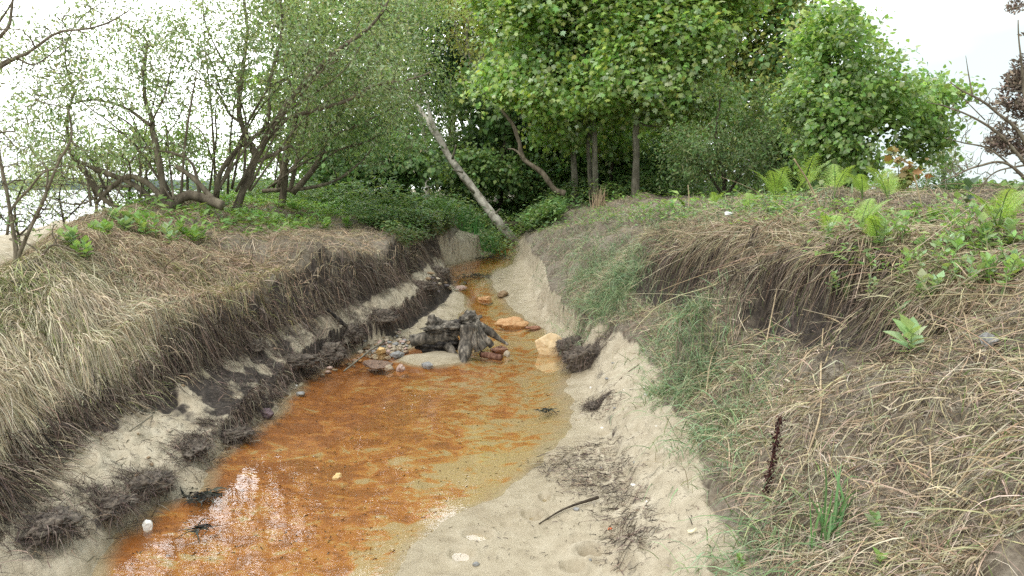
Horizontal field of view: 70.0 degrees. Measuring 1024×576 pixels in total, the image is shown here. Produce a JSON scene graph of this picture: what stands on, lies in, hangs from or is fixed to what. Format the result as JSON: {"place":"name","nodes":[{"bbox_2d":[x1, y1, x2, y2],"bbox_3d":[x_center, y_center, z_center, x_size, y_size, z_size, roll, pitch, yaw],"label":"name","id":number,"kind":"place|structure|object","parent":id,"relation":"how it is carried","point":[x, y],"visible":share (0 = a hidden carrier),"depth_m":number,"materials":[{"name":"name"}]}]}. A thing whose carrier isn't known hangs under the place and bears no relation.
{"place":"outdoors","nodes":[
{"label":"outdoors","id":0,"kind":"place"},
{"bbox_2d":[0,190,222,234],"bbox_3d":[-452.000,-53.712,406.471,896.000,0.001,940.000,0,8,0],"label":"sea","id":1,"kind":"structure","parent":0,"point":[2,199],"depth_m":77.21,"materials":[{"name":"grey liquid"}]},
{"bbox_2d":[0,177,271,189],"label":"hills","id":2,"kind":"structure","parent":0,"point":[157,183],"depth_m":759.28,"materials":[{"name":"green"}]},
{"bbox_2d":[0,188,1023,575],"bbox_3d":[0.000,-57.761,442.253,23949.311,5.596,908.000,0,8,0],"label":"ground","id":3,"kind":"structure","parent":0,"point":[516,434],"depth_m":4.11,"materials":[{"name":"sand"}]},
{"bbox_2d":[0,155,91,246],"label":"bare shrub","id":4,"kind":"object","parent":3,"relation":"on","point":[24,222],"visible":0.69,"depth_m":8.45,"materials":[{"name":"brown plant"}]},
{"bbox_2d":[0,53,114,263],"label":"bare shrub","id":5,"kind":"object","parent":3,"relation":"on","point":[17,250],"visible":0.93,"depth_m":4.67,"materials":[{"name":"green plant"}]},
{"bbox_2d":[0,143,126,223],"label":"bare shrub","id":6,"kind":"object","parent":3,"relation":"on","point":[60,208],"visible":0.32,"depth_m":9.42,"materials":[{"name":"green plant"}]},
{"bbox_2d":[0,0,130,162],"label":"bare tree","id":7,"kind":"object","parent":3,"relation":"on","point":[8,60],"visible":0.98,"depth_m":5.02,"materials":[{"name":"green plant"}]},
{"bbox_2d":[54,224,79,244],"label":"leafy plant","id":8,"kind":"object","parent":3,"relation":"on","point":[69,236],"visible":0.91,"depth_m":5.12,"materials":[{"name":"green plant"}]},
{"bbox_2d":[0,130,153,211],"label":"leafy shrub","id":9,"kind":"object","parent":3,"relation":"on","point":[18,188],"visible":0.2,"depth_m":11.19,"materials":[{"name":"green plant"}]},
{"bbox_2d":[70,235,93,258],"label":"leafy plant","id":10,"kind":"object","parent":3,"relation":"on","point":[84,244],"visible":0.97,"depth_m":5.09,"materials":[{"name":"green plant"}]},
{"bbox_2d":[44,137,156,210],"bbox_3d":[-6.040,-1.577,10.946,1.658,1.453,1.775,-7,10,-40],"label":"bare shrub","id":11,"kind":"object","parent":3,"relation":"on","point":[103,203],"visible":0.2,"depth_m":10.83,"materials":[{"name":"green plant"}]},
{"bbox_2d":[0,0,229,211],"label":"willow tree","id":12,"kind":"object","parent":3,"relation":"on","point":[198,195],"visible":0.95,"depth_m":7.93,"materials":[{"name":"green plant"}]},
{"bbox_2d":[74,137,204,209],"bbox_3d":[-5.223,-1.628,10.365,1.643,1.214,1.583,6,10,36],"label":"bare shrub","id":13,"kind":"object","parent":3,"relation":"on","point":[124,193],"visible":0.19,"depth_m":10.33,"materials":[{"name":"green plant"}]},
{"bbox_2d":[134,212,161,237],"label":"leafy plant","id":14,"kind":"object","parent":3,"relation":"on","point":[138,220],"visible":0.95,"depth_m":6.50,"materials":[{"name":"green plant"}]},
{"bbox_2d":[160,222,180,243],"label":"leafy plant","id":15,"kind":"object","parent":3,"relation":"on","point":[169,233],"visible":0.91,"depth_m":6.44,"materials":[{"name":"green plant"}]},
{"bbox_2d":[93,84,266,190],"bbox_3d":[-4.808,-2.039,10.638,2.348,1.724,1.985,-4,9,-24],"label":"leafy shrub","id":16,"kind":"object","parent":3,"relation":"on","point":[180,133],"visible":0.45,"depth_m":10.31,"materials":[{"name":"green plant"}]},
{"bbox_2d":[0,195,436,541],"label":"dry grass","id":17,"kind":"structure","parent":3,"relation":"on","point":[21,382],"depth_m":4.73,"materials":[{"name":"plant"}]},
{"bbox_2d":[235,313,271,355],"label":"peat clod","id":18,"kind":"object","parent":3,"relation":"on","point":[258,347],"visible":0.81,"depth_m":5.86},
{"bbox_2d":[199,51,336,191],"bbox_3d":[-3.905,-2.707,12.371,2.646,2.704,2.202,0,8,0],"label":"leafy shrub","id":19,"kind":"object","parent":3,"relation":"on","point":[264,164],"visible":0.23,"depth_m":12.22,"materials":[{"name":"green plant"}]},
{"bbox_2d":[149,0,441,210],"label":"willow tree","id":20,"kind":"object","parent":3,"relation":"on","point":[270,133],"visible":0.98,"depth_m":9.02,"materials":[{"name":"green plant"}]},
{"bbox_2d":[233,0,412,192],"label":"background tree","id":21,"kind":"object","parent":3,"relation":"on","point":[266,65],"visible":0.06,"depth_m":21.61,"materials":[{"name":"green plant"}]},
{"bbox_2d":[281,121,399,202],"bbox_3d":[-3.433,-2.522,15.304,2.736,1.967,3.038,0,8,0],"label":"leafy shrub","id":22,"kind":"object","parent":3,"relation":"on","point":[319,172],"visible":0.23,"depth_m":14.68,"materials":[{"name":"green plant"}]},
{"bbox_2d":[220,0,469,207],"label":"willow tree","id":23,"kind":"object","parent":3,"relation":"on","point":[281,182],"visible":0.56,"depth_m":10.61,"materials":[{"name":"green plant"}]},
{"bbox_2d":[357,304,406,335],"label":"peat clod","id":24,"kind":"object","parent":3,"relation":"on","point":[385,315],"visible":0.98,"depth_m":7.42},
{"bbox_2d":[315,119,456,205],"bbox_3d":[-2.495,-2.446,14.735,2.775,2.122,2.924,0,8,0],"label":"leafy shrub","id":25,"kind":"object","parent":3,"relation":"on","point":[423,172],"visible":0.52,"depth_m":14.30,"materials":[{"name":"green plant"}]},
{"bbox_2d":[324,0,454,189],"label":"background tree","id":26,"kind":"object","parent":3,"relation":"on","point":[410,70],"visible":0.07,"depth_m":23.64,"materials":[{"name":"green plant"}]},
{"bbox_2d":[361,0,485,199],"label":"birch tree","id":27,"kind":"object","parent":3,"relation":"on","point":[446,126],"visible":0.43,"depth_m":17.04,"materials":[{"name":"green plant"}]},
{"bbox_2d":[408,277,441,292],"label":"peat clod","id":28,"kind":"object","parent":3,"relation":"on","point":[428,285],"visible":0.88,"depth_m":8.87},
{"bbox_2d":[426,258,456,279],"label":"peat clod","id":29,"kind":"object","parent":3,"relation":"on","point":[443,272],"visible":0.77,"depth_m":9.65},
{"bbox_2d":[418,132,477,199],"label":"leafy shrub","id":30,"kind":"object","parent":3,"relation":"on","point":[448,187],"visible":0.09,"depth_m":17.79,"materials":[{"name":"green plant"}]},
{"bbox_2d":[393,0,513,196],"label":"tree","id":31,"kind":"object","parent":3,"relation":"on","point":[451,59],"visible":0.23,"depth_m":22.55,"materials":[{"name":"green plant"}]},
{"bbox_2d":[409,309,508,362],"bbox_3d":[-0.538,0.482,7.117,0.830,0.520,0.608,5,9,32],"label":"driftwood stump","id":32,"kind":"object","parent":3,"relation":"on","point":[471,330],"visible":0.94,"depth_m":7.05,"materials":[{"name":"wood"}]},
{"bbox_2d":[409,97,519,245],"bbox_3d":[-0.920,-2.202,14.297,2.350,3.118,0.578,0,8,3],"label":"leaning trunk","id":33,"kind":"object","parent":3,"relation":"on","point":[480,199],"visible":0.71,"depth_m":14.23,"materials":[{"name":"grey wood"}]},
{"bbox_2d":[430,0,508,125],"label":"budding tree","id":34,"kind":"object","parent":3,"relation":"on","point":[468,45],"visible":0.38,"depth_m":19.08,"materials":[{"name":"green plant"}]},
{"bbox_2d":[453,198,490,242],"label":"iris clump","id":35,"kind":"object","parent":3,"relation":"on","point":[460,227],"visible":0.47,"depth_m":13.50,"materials":[{"name":"green plant"}]},
{"bbox_2d":[429,141,518,207],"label":"leafy shrub","id":36,"kind":"object","parent":3,"relation":"on","point":[480,167],"visible":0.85,"depth_m":15.76,"materials":[{"name":"green plant"}]},
{"bbox_2d":[0,223,955,544],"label":"hanging roots","id":37,"kind":"object","parent":3,"relation":"hanging from","point":[282,383],"visible":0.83,"depth_m":4.60,"materials":[{"name":"plant"}]},
{"bbox_2d":[463,213,505,256],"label":"iris clump","id":38,"kind":"object","parent":3,"relation":"on","point":[476,230],"visible":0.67,"depth_m":13.25,"materials":[{"name":"green plant"}]},
{"bbox_2d":[439,119,534,197],"bbox_3d":[-0.693,-3.322,18.822,3.006,2.342,3.062,0,8,0],"label":"leafy shrub","id":39,"kind":"object","parent":3,"relation":"on","point":[478,140],"visible":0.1,"depth_m":17.94,"materials":[{"name":"green plant"}]},
{"bbox_2d":[435,47,551,207],"bbox_3d":[-0.230,-3.578,17.227,2.901,4.121,2.938,4,9,26],"label":"dark tree","id":40,"kind":"object","parent":3,"relation":"on","point":[503,135],"visible":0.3,"depth_m":16.60,"materials":[{"name":"green plant"}]},
{"bbox_2d":[494,316,528,330],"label":"stone","id":41,"kind":"object","parent":3,"relation":"on","point":[513,323],"visible":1,"depth_m":8.18,"materials":[{"name":"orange stone"}]},
{"bbox_2d":[0,171,1023,575],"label":"straw litter","id":42,"kind":"object","parent":3,"relation":"on","point":[946,297],"visible":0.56,"depth_m":2.88,"materials":[{"name":"plant"}]},
{"bbox_2d":[0,183,1023,575],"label":"green grass","id":43,"kind":"structure","parent":3,"relation":"on","point":[604,301],"depth_m":4.44,"materials":[{"name":"plant"}]},
{"bbox_2d":[0,197,1023,575],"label":"twig litter","id":44,"kind":"object","parent":3,"relation":"on","point":[586,459],"visible":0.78,"depth_m":3.78,"materials":[{"name":"wood"}]},
{"bbox_2d":[26,168,1023,271],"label":"undergrowth","id":45,"kind":"object","parent":3,"relation":"on","point":[404,219],"visible":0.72,"depth_m":11.59,"materials":[{"name":"green plant"}]},
{"bbox_2d":[450,0,607,205],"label":"maple tree","id":46,"kind":"object","parent":3,"relation":"on","point":[527,27],"visible":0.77,"depth_m":13.83,"materials":[{"name":"green plant"}]},
{"bbox_2d":[499,108,565,195],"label":"crooked branch","id":47,"kind":"object","parent":3,"relation":"on","point":[541,172],"visible":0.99,"depth_m":13.97,"materials":[{"name":"brown plant"}]},
{"bbox_2d":[496,143,570,208],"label":"leafy shrub","id":48,"kind":"object","parent":3,"relation":"on","point":[527,181],"visible":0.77,"depth_m":16.00,"materials":[{"name":"green plant"}]},
{"bbox_2d":[535,333,561,356],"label":"stone","id":49,"kind":"object","parent":3,"relation":"on","point":[543,346],"visible":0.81,"depth_m":7.08,"materials":[{"name":"beige stone"}]},
{"bbox_2d":[499,0,662,202],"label":"maple tree","id":50,"kind":"object","parent":3,"relation":"on","point":[548,98],"visible":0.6,"depth_m":13.43,"materials":[{"name":"green plant"}]},
{"bbox_2d":[552,149,625,200],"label":"leafy shrub","id":51,"kind":"object","parent":3,"relation":"on","point":[583,175],"visible":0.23,"depth_m":16.40,"materials":[{"name":"green plant"}]},
{"bbox_2d":[578,390,611,411],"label":"peat clod","id":52,"kind":"object","parent":3,"relation":"on","point":[591,405],"visible":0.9,"depth_m":5.22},
{"bbox_2d":[589,184,607,209],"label":"dry grass tuft","id":53,"kind":"object","parent":3,"relation":"on","point":[598,203],"visible":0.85,"depth_m":12.49,"materials":[{"name":"plant"}]},
{"bbox_2d":[579,50,667,198],"bbox_3d":[2.406,-4.429,15.700,3.050,5.063,2.928,0,8,0],"label":"maple tree","id":54,"kind":"object","parent":3,"relation":"on","point":[613,145],"visible":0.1,"depth_m":15.43,"materials":[{"name":"green plant"}]},
{"bbox_2d":[598,139,656,197],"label":"leafy shrub","id":55,"kind":"object","parent":3,"relation":"on","point":[622,171],"visible":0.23,"depth_m":16.17,"materials":[{"name":"green plant"}]},
{"bbox_2d":[620,133,711,195],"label":"leafy shrub","id":56,"kind":"object","parent":3,"relation":"on","point":[646,165],"visible":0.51,"depth_m":15.26,"materials":[{"name":"green plant"}]},
{"bbox_2d":[619,120,716,168],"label":"leafy shrub","id":57,"kind":"object","parent":3,"relation":"on","point":[660,132],"visible":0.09,"depth_m":17.17,"materials":[{"name":"green plant"}]},
{"bbox_2d":[578,0,787,197],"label":"maple tree","id":58,"kind":"object","parent":3,"relation":"on","point":[691,34],"visible":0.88,"depth_m":12.67,"materials":[{"name":"green plant"}]},
{"bbox_2d":[643,61,797,196],"bbox_3d":[3.581,-2.542,11.976,2.812,2.203,2.558,0,8,0],"label":"thicket shrub","id":59,"kind":"object","parent":3,"relation":"on","point":[721,156],"visible":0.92,"depth_m":11.85,"materials":[{"name":"green plant"}]},
{"bbox_2d":[668,1,800,196],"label":"background tree","id":60,"kind":"object","parent":3,"relation":"on","point":[728,62],"visible":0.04,"depth_m":19.22,"materials":[{"name":"green plant"}]},
{"bbox_2d":[750,166,793,202],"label":"bracken fern","id":61,"kind":"object","parent":3,"relation":"on","point":[771,187],"visible":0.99,"depth_m":6.37,"materials":[{"name":"green plant"}]},
{"bbox_2d":[762,415,786,497],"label":"dock stalk","id":62,"kind":"object","parent":3,"relation":"on","point":[775,445],"visible":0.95,"depth_m":2.79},
{"bbox_2d":[748,114,823,194],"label":"leafy shrub","id":63,"kind":"object","parent":3,"relation":"on","point":[793,179],"visible":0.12,"depth_m":12.52,"materials":[{"name":"green plant"}]},
{"bbox_2d":[704,0,872,188],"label":"background tree","id":64,"kind":"object","parent":3,"relation":"on","point":[788,7],"visible":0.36,"depth_m":18.66,"materials":[{"name":"green plant"}]},
{"bbox_2d":[792,154,834,199],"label":"bracken fern","id":65,"kind":"object","parent":3,"relation":"on","point":[812,174],"visible":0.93,"depth_m":7.07,"materials":[{"name":"green plant"}]},
{"bbox_2d":[819,164,854,197],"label":"bracken fern","id":66,"kind":"object","parent":3,"relation":"on","point":[842,176],"visible":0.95,"depth_m":5.41,"materials":[{"name":"green plant"}]},
{"bbox_2d":[809,462,869,550],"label":"sedge clump","id":67,"kind":"object","parent":3,"relation":"on","point":[822,519],"visible":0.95,"depth_m":2.46,"materials":[{"name":"green plant"}]},
{"bbox_2d":[843,172,873,199],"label":"bracken fern","id":68,"kind":"object","parent":3,"relation":"on","point":[859,184],"visible":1,"depth_m":5.11,"materials":[{"name":"green plant"}]},
{"bbox_2d":[850,198,889,233],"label":"bracken fern","id":69,"kind":"object","parent":3,"relation":"on","point":[870,210],"visible":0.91,"depth_m":3.87,"materials":[{"name":"green plant"}]},
{"bbox_2d":[761,0,986,190],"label":"poplar tree","id":70,"kind":"object","parent":3,"relation":"on","point":[853,100],"visible":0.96,"depth_m":8.85,"materials":[{"name":"green plant"}]},
{"bbox_2d":[863,215,892,239],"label":"bracken fern","id":71,"kind":"object","parent":3,"relation":"on","point":[872,227],"visible":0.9,"depth_m":3.59,"materials":[{"name":"green plant"}]},
{"bbox_2d":[870,212,893,251],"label":"leafy plant","id":72,"kind":"object","parent":3,"relation":"on","point":[882,233],"visible":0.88,"depth_m":3.56,"materials":[{"name":"green plant"}]},
{"bbox_2d":[864,166,903,199],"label":"bracken fern","id":73,"kind":"object","parent":3,"relation":"on","point":[888,185],"visible":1,"depth_m":4.97,"materials":[{"name":"green plant"}]},
{"bbox_2d":[891,210,910,242],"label":"leafy plant","id":74,"kind":"object","parent":3,"relation":"on","point":[904,213],"visible":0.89,"depth_m":3.55,"materials":[{"name":"green plant"}]},
{"bbox_2d":[896,247,912,282],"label":"leafy plant","id":75,"kind":"object","parent":3,"relation":"on","point":[907,254],"visible":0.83,"depth_m":3.31,"materials":[{"name":"green plant"}]},
{"bbox_2d":[883,313,927,355],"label":"leafy plant","id":76,"kind":"object","parent":3,"relation":"on","point":[905,325],"visible":0.92,"depth_m":2.81,"materials":[{"name":"green plant"}]},
{"bbox_2d":[882,146,933,192],"bbox_3d":[2.977,-0.832,5.543,0.394,0.496,0.259,0,8,0],"label":"sapling","id":77,"kind":"object","parent":3,"relation":"on","point":[906,178],"visible":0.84,"depth_m":5.50,"materials":[{"name":"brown plant"}]},
{"bbox_2d":[915,268,944,301],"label":"leafy plant","id":78,"kind":"object","parent":3,"relation":"on","point":[922,273],"visible":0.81,"depth_m":3.12,"materials":[{"name":"green plant"}]},
{"bbox_2d":[925,228,953,264],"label":"leafy plant","id":79,"kind":"object","parent":3,"relation":"on","point":[939,240],"visible":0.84,"depth_m":3.29,"materials":[{"name":"green plant"}]},
{"bbox_2d":[909,162,993,192],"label":"leafy shrub","id":80,"kind":"object","parent":3,"relation":"on","point":[952,182],"visible":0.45,"depth_m":11.81,"materials":[{"name":"green plant"}]},
{"bbox_2d":[939,236,968,277],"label":"leafy plant","id":81,"kind":"object","parent":3,"relation":"on","point":[958,241],"visible":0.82,"depth_m":3.16,"materials":[{"name":"green plant"}]},
{"bbox_2d":[944,191,978,234],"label":"leafy plant","id":82,"kind":"object","parent":3,"relation":"on","point":[957,194],"visible":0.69,"depth_m":3.51,"materials":[{"name":"green plant"}]},
{"bbox_2d":[959,175,980,213],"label":"leafy plant","id":83,"kind":"object","parent":3,"relation":"on","point":[968,182],"visible":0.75,"depth_m":4.12,"materials":[{"name":"green plant"}]},
{"bbox_2d":[956,256,986,292],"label":"leafy plant","id":84,"kind":"object","parent":3,"relation":"on","point":[972,259],"visible":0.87,"depth_m":3.04,"materials":[{"name":"green plant"}]},
{"bbox_2d":[927,0,1023,198],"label":"bare tree","id":85,"kind":"object","parent":3,"relation":"on","point":[1000,139],"visible":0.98,"depth_m":4.54,"materials":[{"name":"brown plant"}]},
{"bbox_2d":[960,217,994,255],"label":"leafy plant","id":86,"kind":"object","parent":3,"relation":"on","point":[989,224],"visible":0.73,"depth_m":3.36,"materials":[{"name":"green plant"}]},
{"bbox_2d":[961,199,1003,241],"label":"leafy plant","id":87,"kind":"object","parent":3,"relation":"on","point":[996,211],"visible":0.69,"depth_m":3.40,"materials":[{"name":"green plant"}]},
{"bbox_2d":[974,204,999,248],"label":"leafy plant","id":88,"kind":"object","parent":3,"relation":"on","point":[982,216],"visible":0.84,"depth_m":3.32,"materials":[{"name":"green plant"}]},
{"bbox_2d":[978,332,998,348],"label":"stone","id":89,"kind":"object","parent":3,"relation":"on","point":[982,336],"visible":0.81,"depth_m":2.62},
{"bbox_2d":[964,189,1023,233],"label":"bracken fern","id":90,"kind":"object","parent":3,"relation":"on","point":[1007,210],"visible":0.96,"depth_m":3.38,"materials":[{"name":"green plant"}]},
{"bbox_2d":[979,254,1023,286],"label":"leafy plant","id":91,"kind":"object","parent":3,"relation":"on","point":[1018,260],"visible":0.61,"depth_m":2.94,"materials":[{"name":"green plant"}]},
{"bbox_2d":[996,217,1019,243],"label":"leafy plant","id":92,"kind":"object","parent":3,"relation":"on","point":[1009,223],"visible":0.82,"depth_m":3.30,"materials":[{"name":"green plant"}]},
{"bbox_2d":[996,249,1021,293],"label":"leafy plant","id":93,"kind":"object","parent":3,"relation":"on","point":[1009,259],"visible":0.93,"depth_m":2.82,"materials":[{"name":"green plant"}]},
{"bbox_2d":[0,0,1023,188],"label":"sky","id":94,"kind":"structure","parent":0,"point":[981,31],"materials":[{"name":"white"}]},
{"bbox_2d":[913,145,976,182],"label":"leafy shrub","id":95,"kind":"object","parent":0,"point":[956,162],"visible":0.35,"depth_m":29.28,"materials":[{"name":"green plant"}]},
{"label":"stream water","id":96,"kind":"structure","parent":0,"visible":0},
{"bbox_2d":[0,485,106,566],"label":"peat clod","id":97,"kind":"object","parent":96,"relation":"on","point":[56,522],"visible":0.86,"depth_m":3.05,"materials":[{"name":"soil"}]},
{"bbox_2d":[60,474,156,540],"bbox_3d":[-1.930,1.016,3.455,0.500,0.281,0.392,0,8,0],"label":"peat clod","id":98,"kind":"object","parent":96,"relation":"on","point":[117,505],"visible":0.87,"depth_m":3.43,"materials":[{"name":"soil"}]},
{"bbox_2d":[98,459,186,512],"bbox_3d":[-1.876,0.994,3.742,0.427,0.231,0.364,-6,10,-39],"label":"peat clod","id":99,"kind":"object","parent":96,"relation":"on","point":[160,480],"visible":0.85,"depth_m":3.69,"materials":[{"name":"soil"}]},
{"bbox_2d":[156,428,226,469],"bbox_3d":[-1.856,0.937,4.254,0.400,0.205,0.476,0,8,0],"label":"peat clod","id":100,"kind":"object","parent":96,"relation":"on","point":[197,445],"visible":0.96,"depth_m":4.22,"materials":[{"name":"soil"}]},
{"bbox_2d":[173,518,227,543],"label":"seaweed","id":101,"kind":"object","parent":96,"relation":"on","point":[197,529],"visible":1,"depth_m":3.44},
{"bbox_2d":[175,485,231,505],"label":"clod","id":102,"kind":"object","parent":96,"relation":"on","point":[204,494],"visible":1,"depth_m":3.81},
{"bbox_2d":[182,411,265,447],"bbox_3d":[-1.809,0.892,4.637,0.501,0.226,0.344,-3,8,-20],"label":"peat clod","id":103,"kind":"object","parent":96,"relation":"on","point":[239,433],"visible":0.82,"depth_m":4.61,"materials":[{"name":"soil"}]},
{"bbox_2d":[263,338,327,375],"bbox_3d":[-1.813,0.551,6.158,0.635,0.502,0.460,-7,10,-40],"label":"peat clod","id":104,"kind":"object","parent":96,"relation":"on","point":[300,361],"visible":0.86,"depth_m":6.13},
{"bbox_2d":[299,313,354,369],"bbox_3d":[-1.697,0.466,6.743,0.594,0.537,0.592,0,8,0],"label":"peat clod","id":105,"kind":"object","parent":96,"relation":"on","point":[335,351],"visible":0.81,"depth_m":6.66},
{"bbox_2d":[334,286,369,352],"bbox_3d":[-1.586,0.262,7.192,0.470,0.726,0.471,-6,10,-38],"label":"peat clod","id":106,"kind":"object","parent":96,"relation":"on","point":[353,333],"visible":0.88,"depth_m":7.14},
{"bbox_2d":[362,360,392,368],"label":"stone","id":107,"kind":"object","parent":96,"relation":"on","point":[375,364],"visible":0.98,"depth_m":6.61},
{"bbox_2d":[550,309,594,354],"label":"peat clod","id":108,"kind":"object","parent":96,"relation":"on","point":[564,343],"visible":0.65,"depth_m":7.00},
{"bbox_2d":[550,312,629,373],"bbox_3d":[0.682,0.482,6.463,0.791,0.556,0.510,-1,8,-10],"label":"peat clod","id":109,"kind":"object","parent":96,"relation":"on","point":[580,358],"visible":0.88,"depth_m":6.38,"materials":[{"name":"soil"}]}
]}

